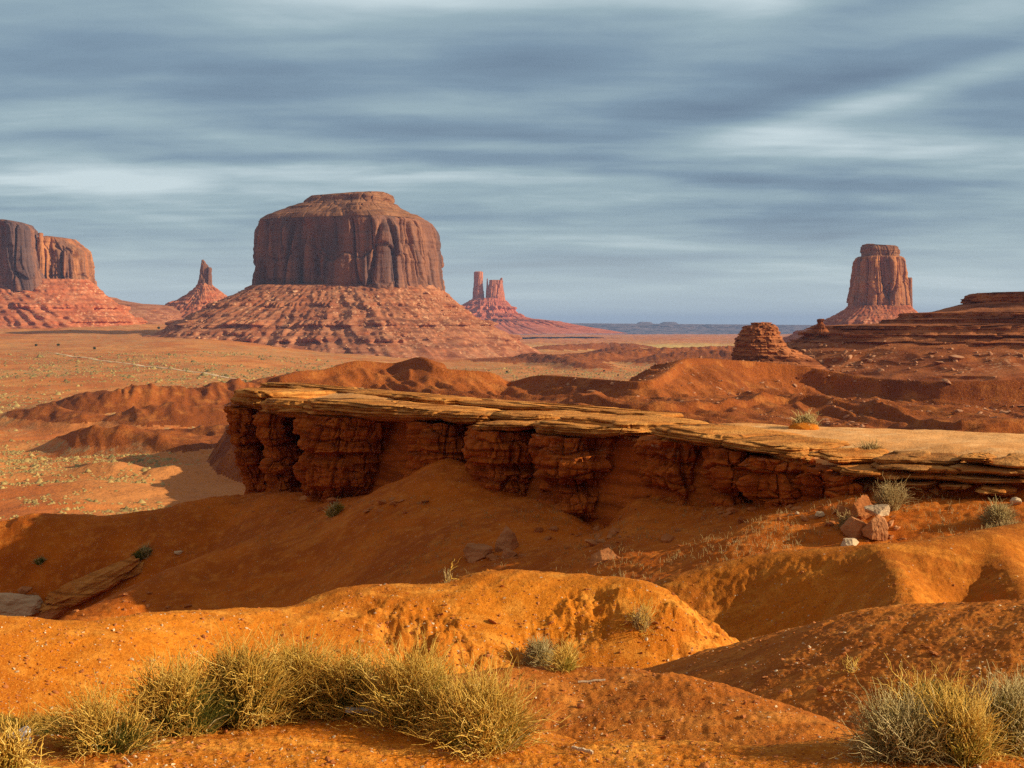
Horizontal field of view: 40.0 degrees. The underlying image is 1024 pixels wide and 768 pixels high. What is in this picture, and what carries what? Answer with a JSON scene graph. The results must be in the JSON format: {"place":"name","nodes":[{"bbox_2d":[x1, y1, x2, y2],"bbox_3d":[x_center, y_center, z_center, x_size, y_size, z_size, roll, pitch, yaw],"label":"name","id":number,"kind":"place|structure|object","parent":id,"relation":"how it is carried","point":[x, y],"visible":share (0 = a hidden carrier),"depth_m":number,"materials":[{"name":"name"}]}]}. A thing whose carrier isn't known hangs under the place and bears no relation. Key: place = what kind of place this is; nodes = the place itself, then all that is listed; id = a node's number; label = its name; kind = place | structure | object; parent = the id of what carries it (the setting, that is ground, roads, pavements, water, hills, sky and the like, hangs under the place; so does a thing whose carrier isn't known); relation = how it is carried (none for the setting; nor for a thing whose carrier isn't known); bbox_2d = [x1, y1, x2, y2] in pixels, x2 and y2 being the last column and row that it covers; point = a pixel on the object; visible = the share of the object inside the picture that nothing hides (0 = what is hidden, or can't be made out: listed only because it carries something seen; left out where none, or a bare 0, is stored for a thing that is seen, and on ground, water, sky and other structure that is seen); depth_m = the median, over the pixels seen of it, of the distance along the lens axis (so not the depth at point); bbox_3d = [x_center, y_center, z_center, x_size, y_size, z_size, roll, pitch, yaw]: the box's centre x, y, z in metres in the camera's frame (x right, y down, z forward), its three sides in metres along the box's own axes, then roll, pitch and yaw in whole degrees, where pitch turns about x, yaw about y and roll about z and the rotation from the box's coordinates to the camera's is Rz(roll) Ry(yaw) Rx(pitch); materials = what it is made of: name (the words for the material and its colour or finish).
{"place":"outdoors","nodes":[
{"label":"outdoors","id":0,"kind":"place"},
{"bbox_2d":[56,353,242,379],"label":"dirt road","id":1,"kind":"structure","parent":0,"point":[152,366],"depth_m":1615.00,"materials":[{"name":"beige soil"}]},
{"bbox_2d":[0,569,738,724],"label":"mound","id":2,"kind":"object","parent":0,"point":[480,614],"visible":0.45,"depth_m":19.84,"materials":[{"name":"orange sand"}]},
{"bbox_2d":[0,707,51,735],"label":"bush","id":3,"kind":"object","parent":2,"relation":"on","point":[21,723],"visible":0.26,"depth_m":15.69,"materials":[{"name":"yellow plant"}]},
{"bbox_2d":[19,703,76,736],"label":"bush","id":4,"kind":"object","parent":2,"relation":"on","point":[39,724],"visible":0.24,"depth_m":15.84,"materials":[{"name":"yellow plant"}]},
{"bbox_2d":[442,559,458,582],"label":"dry sprig","id":5,"kind":"object","parent":2,"relation":"on","point":[448,579],"visible":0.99,"depth_m":21.48,"materials":[{"name":"plant"}]},
{"bbox_2d":[514,633,557,666],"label":"bush","id":6,"kind":"object","parent":2,"relation":"on","point":[537,649],"visible":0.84,"depth_m":19.68,"materials":[{"name":"beige plant"}]},
{"bbox_2d":[623,589,658,639],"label":"grass clump","id":7,"kind":"object","parent":2,"relation":"on","point":[639,621],"visible":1,"depth_m":20.11,"materials":[{"name":"plant"}]},
{"bbox_2d":[5,342,734,452],"bbox_3d":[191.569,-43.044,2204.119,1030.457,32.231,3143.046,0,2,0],"label":"hill","id":8,"kind":"structure","parent":0,"point":[201,411],"depth_m":917.02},
{"bbox_2d":[0,324,790,520],"bbox_3d":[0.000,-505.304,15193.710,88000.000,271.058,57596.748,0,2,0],"label":"valley floor","id":9,"kind":"structure","parent":0,"point":[196,481],"depth_m":1397.58,"materials":[{"name":"soil"}]},
{"bbox_2d":[0,219,147,328],"bbox_3d":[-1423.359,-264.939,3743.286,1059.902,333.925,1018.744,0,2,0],"label":"butte","id":10,"kind":"object","parent":9,"relation":"on","point":[48,281],"visible":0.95,"depth_m":3619.47,"materials":[{"name":"stone"}]},
{"bbox_2d":[110,297,182,323],"bbox_3d":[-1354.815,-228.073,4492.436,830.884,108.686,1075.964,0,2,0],"label":"mesa","id":11,"kind":"structure","parent":9,"relation":"on","point":[155,314],"depth_m":4288.28,"materials":[{"name":"red stone"}]},
{"bbox_2d":[165,260,226,318],"bbox_3d":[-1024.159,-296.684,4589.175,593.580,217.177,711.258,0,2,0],"label":"spire","id":12,"kind":"structure","parent":9,"relation":"on","point":[202,294],"depth_m":4529.60,"materials":[{"name":"stone"}]},
{"bbox_2d":[0,350,649,518],"bbox_3d":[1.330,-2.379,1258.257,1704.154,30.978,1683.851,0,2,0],"label":"scrub","id":13,"kind":"object","parent":9,"relation":"on","point":[35,466],"visible":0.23,"depth_m":1057.67,"materials":[{"name":"green plant"}]},
{"bbox_2d":[143,191,541,359],"bbox_3d":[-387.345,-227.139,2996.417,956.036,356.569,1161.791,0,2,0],"label":"butte","id":14,"kind":"object","parent":9,"relation":"on","point":[360,273],"visible":0.92,"depth_m":2831.53,"materials":[{"name":"stone"}]},
{"bbox_2d":[462,271,622,333],"bbox_3d":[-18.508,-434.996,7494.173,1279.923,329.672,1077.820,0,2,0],"label":"butte","id":15,"kind":"object","parent":9,"relation":"on","point":[494,305],"visible":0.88,"depth_m":7359.08,"materials":[{"name":"red stone"}]},
{"bbox_2d":[0,458,1023,620],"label":"hillside","id":16,"kind":"structure","parent":0,"point":[296,558],"depth_m":60.33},
{"bbox_2d":[0,593,42,615],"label":"boulder","id":17,"kind":"object","parent":16,"relation":"on","point":[14,604],"visible":0.88,"depth_m":73.98,"materials":[{"name":"grey stone"}]},
{"bbox_2d":[17,586,32,593],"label":"boulder","id":18,"kind":"object","parent":16,"relation":"on","point":[23,589],"visible":1,"depth_m":74.50,"materials":[{"name":"brown stone"}]},
{"bbox_2d":[30,554,46,565],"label":"shrub","id":19,"kind":"object","parent":16,"relation":"on","point":[40,560],"visible":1,"depth_m":76.10,"materials":[{"name":"green plant"}]},
{"bbox_2d":[37,607,71,619],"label":"boulder","id":20,"kind":"object","parent":16,"relation":"on","point":[52,615],"visible":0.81,"depth_m":73.99,"materials":[{"name":"red stone"}]},
{"bbox_2d":[38,555,139,612],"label":"fallen slab","id":21,"kind":"structure","parent":16,"relation":"on","point":[85,587],"depth_m":74.05,"materials":[{"name":"beige stone"}]},
{"bbox_2d":[32,592,191,615],"bbox_3d":[-20.820,10.566,68.136,5.624,3.495,20.591,-2,3,-35],"label":"rubble","id":22,"kind":"object","parent":16,"relation":"on","point":[123,609],"visible":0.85,"depth_m":60.62,"materials":[{"name":"red stone"}]},
{"bbox_2d":[120,561,143,580],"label":"fallen slab","id":23,"kind":"structure","parent":16,"relation":"on","point":[136,570],"depth_m":74.52,"materials":[{"name":"beige stone"}]},
{"bbox_2d":[131,540,151,560],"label":"shrub","id":24,"kind":"object","parent":16,"relation":"on","point":[143,552],"visible":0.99,"depth_m":75.31,"materials":[{"name":"green plant"}]},
{"bbox_2d":[322,497,345,517],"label":"shrub","id":25,"kind":"object","parent":16,"relation":"on","point":[335,509],"visible":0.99,"depth_m":65.94,"materials":[{"name":"green plant"}]},
{"bbox_2d":[251,495,453,519],"bbox_3d":[-7.755,6.019,67.853,3.243,2.522,20.452,-1,3,-29],"label":"rubble","id":26,"kind":"object","parent":16,"relation":"on","point":[332,500],"visible":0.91,"depth_m":62.74,"materials":[{"name":"red stone"}]},
{"bbox_2d":[463,543,492,562],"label":"boulder","id":27,"kind":"object","parent":16,"relation":"on","point":[473,552],"visible":0.91,"depth_m":52.34,"materials":[{"name":"brown stone"}]},
{"bbox_2d":[435,551,525,566],"bbox_3d":[-1.089,6.446,52.660,1.761,0.549,4.512,-1,3,-30],"label":"rubble","id":28,"kind":"object","parent":16,"relation":"on","point":[491,557],"visible":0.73,"depth_m":51.74,"materials":[{"name":"red stone"}]},
{"bbox_2d":[495,525,518,551],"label":"boulder","id":29,"kind":"object","parent":16,"relation":"on","point":[507,538],"visible":0.81,"depth_m":52.74,"materials":[{"name":"brown stone"}]},
{"bbox_2d":[500,548,516,558],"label":"boulder","id":30,"kind":"object","parent":16,"relation":"on","point":[507,553],"visible":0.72,"depth_m":51.46,"materials":[{"name":"brown stone"}]},
{"bbox_2d":[25,494,1020,606],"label":"dry grass","id":31,"kind":"structure","parent":16,"relation":"on","point":[788,539],"depth_m":46.13,"materials":[{"name":"plant"}]},
{"bbox_2d":[589,548,616,567],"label":"boulder","id":32,"kind":"object","parent":16,"relation":"on","point":[598,557],"visible":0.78,"depth_m":46.66,"materials":[{"name":"red stone"}]},
{"bbox_2d":[534,525,680,557],"bbox_3d":[3.391,5.497,50.731,3.248,1.329,11.097,-1,2,-16],"label":"rubble","id":33,"kind":"object","parent":16,"relation":"on","point":[666,538],"visible":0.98,"depth_m":49.79,"materials":[{"name":"red stone"}]},
{"bbox_2d":[223,382,1023,523],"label":"rock ledge","id":34,"kind":"object","parent":16,"relation":"on","point":[568,450],"visible":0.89,"depth_m":59.28,"materials":[{"name":"beige stone"}]},
{"bbox_2d":[548,504,895,530],"bbox_3d":[6.638,4.727,49.864,3.160,2.439,17.500,-2,3,-36],"label":"rubble","id":35,"kind":"object","parent":16,"relation":"on","point":[840,509],"visible":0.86,"depth_m":48.40,"materials":[{"name":"red stone"}]},
{"bbox_2d":[814,511,824,517],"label":"boulder","id":36,"kind":"object","parent":16,"relation":"on","point":[818,514],"visible":1,"depth_m":43.74,"materials":[{"name":"stone"}]},
{"bbox_2d":[777,509,895,530],"bbox_3d":[9.976,4.105,43.339,3.238,0.646,2.178,0,2,0],"label":"rubble","id":37,"kind":"object","parent":16,"relation":"on","point":[804,518],"visible":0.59,"depth_m":43.74,"materials":[{"name":"red stone"}]},
{"bbox_2d":[830,507,859,529],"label":"grass clump","id":38,"kind":"object","parent":16,"relation":"on","point":[840,521],"visible":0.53,"depth_m":42.30,"materials":[{"name":"plant"}]},
{"bbox_2d":[841,538,858,545],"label":"boulder","id":39,"kind":"object","parent":16,"relation":"on","point":[850,542],"visible":0.91,"depth_m":40.98,"materials":[{"name":"stone"}]},
{"bbox_2d":[840,516,866,538],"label":"boulder","id":40,"kind":"object","parent":16,"relation":"on","point":[851,527],"visible":0.89,"depth_m":41.54,"materials":[{"name":"brown stone"}]},
{"bbox_2d":[851,495,872,519],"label":"boulder","id":41,"kind":"object","parent":16,"relation":"on","point":[859,504],"visible":0.56,"depth_m":43.01,"materials":[{"name":"orange stone"}]},
{"bbox_2d":[826,520,921,542],"bbox_3d":[10.726,4.360,42.005,1.446,0.584,2.697,-1,3,-29],"label":"rubble","id":42,"kind":"object","parent":16,"relation":"on","point":[890,524],"visible":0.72,"depth_m":41.66,"materials":[{"name":"brown stone"}]},
{"bbox_2d":[861,514,888,540],"bbox_3d":[10.690,4.224,41.464,0.799,0.780,0.690,0,2,0],"label":"boulder","id":43,"kind":"object","parent":16,"relation":"on","point":[876,527],"visible":1,"depth_m":41.20,"materials":[{"name":"brown stone"}]},
{"bbox_2d":[864,504,889,515],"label":"boulder","id":44,"kind":"object","parent":16,"relation":"on","point":[880,510],"visible":0.93,"depth_m":41.95,"materials":[{"name":"grey stone"}]},
{"bbox_2d":[872,474,922,510],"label":"grass clump","id":45,"kind":"object","parent":16,"relation":"on","point":[890,497],"visible":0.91,"depth_m":43.34,"materials":[{"name":"plant"}]},
{"bbox_2d":[975,495,1021,526],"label":"grass clump","id":46,"kind":"object","parent":16,"relation":"on","point":[993,514],"visible":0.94,"depth_m":40.84,"materials":[{"name":"plant"}]},
{"bbox_2d":[1010,497,1021,504],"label":"boulder","id":47,"kind":"object","parent":16,"relation":"on","point":[1016,500],"visible":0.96,"depth_m":42.02,"materials":[{"name":"stone"}]},
{"bbox_2d":[0,0,1023,324],"label":"sky","id":48,"kind":"structure","parent":0,"point":[606,161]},
{"bbox_2d":[25,710,1023,767],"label":"ground","id":49,"kind":"structure","parent":0,"point":[752,753],"depth_m":6.34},
{"bbox_2d":[8,726,31,745],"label":"rock","id":50,"kind":"object","parent":49,"relation":"on","point":[23,734],"visible":0.12,"depth_m":6.07,"materials":[{"name":"white stone"}]},
{"bbox_2d":[0,703,65,767],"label":"bush","id":51,"kind":"object","parent":49,"relation":"on","point":[13,752],"visible":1,"depth_m":5.50,"materials":[{"name":"yellow plant"}]},
{"bbox_2d":[21,669,194,765],"bbox_3d":[-1.791,1.515,6.099,0.768,0.597,0.619,2,3,39],"label":"bush","id":52,"kind":"object","parent":49,"relation":"on","point":[97,729],"visible":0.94,"depth_m":6.07,"materials":[{"name":"yellow plant"}]},
{"bbox_2d":[93,637,251,742],"bbox_3d":[-1.630,1.480,6.618,0.792,0.566,0.754,0,2,0],"label":"bush","id":53,"kind":"object","parent":49,"relation":"on","point":[180,701],"visible":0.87,"depth_m":6.54,"materials":[{"name":"yellow plant"}]},
{"bbox_2d":[180,619,322,732],"bbox_3d":[-1.250,1.482,6.877,0.761,0.701,0.781,-2,3,-45],"label":"bush","id":54,"kind":"object","parent":49,"relation":"on","point":[258,702],"visible":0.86,"depth_m":6.77,"materials":[{"name":"yellow plant"}]},
{"bbox_2d":[243,625,364,725],"bbox_3d":[-1.008,1.513,7.020,0.761,0.691,0.784,0,2,0],"label":"bush","id":55,"kind":"object","parent":49,"relation":"on","point":[297,663],"visible":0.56,"depth_m":6.98,"materials":[{"name":"yellow plant"}]},
{"bbox_2d":[292,629,389,727],"bbox_3d":[-0.805,1.534,6.996,0.612,0.634,0.627,0,2,0],"label":"bush","id":56,"kind":"object","parent":49,"relation":"on","point":[351,673],"visible":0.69,"depth_m":6.94,"materials":[{"name":"plant"}]},
{"bbox_2d":[345,707,381,712],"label":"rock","id":57,"kind":"object","parent":49,"relation":"on","point":[348,711],"visible":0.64,"depth_m":6.83,"materials":[{"name":"grey stone"}]},
{"bbox_2d":[320,623,479,740],"bbox_3d":[-0.527,1.522,6.844,0.847,0.701,0.803,0,2,0],"label":"bush","id":58,"kind":"object","parent":49,"relation":"on","point":[386,702],"visible":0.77,"depth_m":6.74,"materials":[{"name":"yellow plant"}]},
{"bbox_2d":[393,640,570,764],"bbox_3d":[-0.138,1.549,6.533,0.873,0.691,0.835,0,2,0],"label":"bush","id":59,"kind":"object","parent":49,"relation":"on","point":[495,727],"visible":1,"depth_m":6.49,"materials":[{"name":"yellow plant"}]},
{"bbox_2d":[0,570,1023,767],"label":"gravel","id":60,"kind":"structure","parent":49,"relation":"on","point":[819,688],"depth_m":13.00,"materials":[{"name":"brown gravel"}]},
{"bbox_2d":[571,746,592,753],"bbox_3d":[0.322,1.674,6.429,0.100,0.032,0.015,1,2,17],"label":"stick","id":61,"kind":"object","parent":49,"relation":"on","point":[582,749],"visible":1,"depth_m":6.42,"materials":[{"name":"beige wood"}]},
{"bbox_2d":[823,672,998,767],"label":"bush","id":62,"kind":"object","parent":49,"relation":"on","point":[892,725],"visible":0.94,"depth_m":6.28,"materials":[{"name":"plant"}]},
{"bbox_2d":[854,653,986,728],"bbox_3d":[2.177,1.658,7.459,0.846,0.540,0.566,-1,3,-30],"label":"bush","id":63,"kind":"object","parent":49,"relation":"on","point":[917,685],"visible":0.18,"depth_m":7.43,"materials":[{"name":"yellow plant"}]},
{"bbox_2d":[890,661,1023,767],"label":"bush","id":64,"kind":"object","parent":49,"relation":"on","point":[976,724],"visible":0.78,"depth_m":6.24,"materials":[{"name":"yellow plant"}]},
{"bbox_2d":[953,659,1023,759],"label":"bush","id":65,"kind":"object","parent":49,"relation":"on","point":[1010,699],"visible":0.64,"depth_m":6.46,"materials":[{"name":"beige plant"}]},
{"bbox_2d":[966,659,1023,718],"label":"bush","id":66,"kind":"object","parent":49,"relation":"on","point":[1018,678],"visible":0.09,"depth_m":8.49,"materials":[{"name":"beige plant"}]},
{"bbox_2d":[207,357,1023,482],"bbox_3d":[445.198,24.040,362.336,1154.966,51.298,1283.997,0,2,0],"label":"badlands","id":67,"kind":"structure","parent":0,"point":[430,376],"depth_m":577.60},
{"bbox_2d":[547,356,1023,429],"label":"rubble","id":68,"kind":"object","parent":67,"relation":"on","point":[947,381],"visible":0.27,"depth_m":499.52,"materials":[{"name":"stone"}]},
{"bbox_2d":[401,666,863,745],"bbox_3d":[-0.251,3.186,11.019,6.740,2.547,4.554,1,3,23],"label":"mound","id":69,"kind":"object","parent":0,"point":[648,684],"visible":0.44,"depth_m":9.11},
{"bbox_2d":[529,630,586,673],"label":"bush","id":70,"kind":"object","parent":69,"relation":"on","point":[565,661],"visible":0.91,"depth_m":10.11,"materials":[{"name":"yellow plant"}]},
{"bbox_2d":[578,679,604,682],"bbox_3d":[0.551,2.056,9.742,0.191,0.022,0.013,0,2,-6],"label":"stick","id":71,"kind":"object","parent":69,"relation":"on","point":[591,680],"visible":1,"depth_m":9.74,"materials":[{"name":"beige wood"}]},
{"bbox_2d":[244,421,1023,528],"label":"hillside","id":72,"kind":"structure","parent":0,"point":[619,487],"depth_m":56.33,"materials":[{"name":"brown stone"}]},
{"bbox_2d":[308,393,1023,494],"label":"terrace","id":73,"kind":"structure","parent":0,"point":[999,445],"depth_m":51.80,"materials":[{"name":"brown stone"}]},
{"bbox_2d":[788,422,818,429],"bbox_3d":[11.829,1.796,57.135,1.287,0.547,1.157,0,2,0],"label":"hummock","id":74,"kind":"object","parent":73,"relation":"on","point":[803,426],"visible":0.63,"depth_m":56.76,"materials":[{"name":"orange sand"}]},
{"bbox_2d":[789,407,823,425],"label":"shrub","id":75,"kind":"object","parent":73,"relation":"on","point":[809,418],"visible":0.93,"depth_m":57.08,"materials":[{"name":"plant"}]},
{"bbox_2d":[850,435,883,449],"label":"grass clump","id":76,"kind":"object","parent":73,"relation":"on","point":[871,446],"visible":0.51,"depth_m":48.47,"materials":[{"name":"plant"}]},
{"bbox_2d":[571,322,812,333],"bbox_3d":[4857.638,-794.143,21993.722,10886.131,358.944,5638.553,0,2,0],"label":"tableland","id":77,"kind":"structure","parent":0,"point":[660,328],"depth_m":20305.78,"materials":[{"name":"stone"}]},
{"bbox_2d":[642,599,1023,729],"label":"mound","id":78,"kind":"object","parent":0,"point":[889,641],"visible":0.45,"depth_m":13.87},
{"bbox_2d":[828,655,860,673],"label":"dry sprig","id":79,"kind":"object","parent":78,"relation":"on","point":[852,665],"visible":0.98,"depth_m":13.40,"materials":[{"name":"plant"}]},
{"bbox_2d":[654,522,1023,641],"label":"mound","id":80,"kind":"object","parent":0,"point":[934,565],"visible":0.26,"depth_m":33.08,"materials":[{"name":"orange sand"}]},
{"bbox_2d":[782,244,917,341],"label":"butte","id":81,"kind":"object","parent":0,"point":[880,288],"visible":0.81,"depth_m":3246.45,"materials":[{"name":"stone"}]},
{"bbox_2d":[785,291,1023,405],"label":"mesa","id":82,"kind":"structure","parent":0,"point":[976,337],"depth_m":711.93,"materials":[{"name":"stone"}]},
{"bbox_2d":[731,322,829,370],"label":"rock outcrop","id":83,"kind":"object","parent":82,"relation":"on","point":[760,341],"visible":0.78,"depth_m":678.34,"materials":[{"name":"stone"}]}
]}

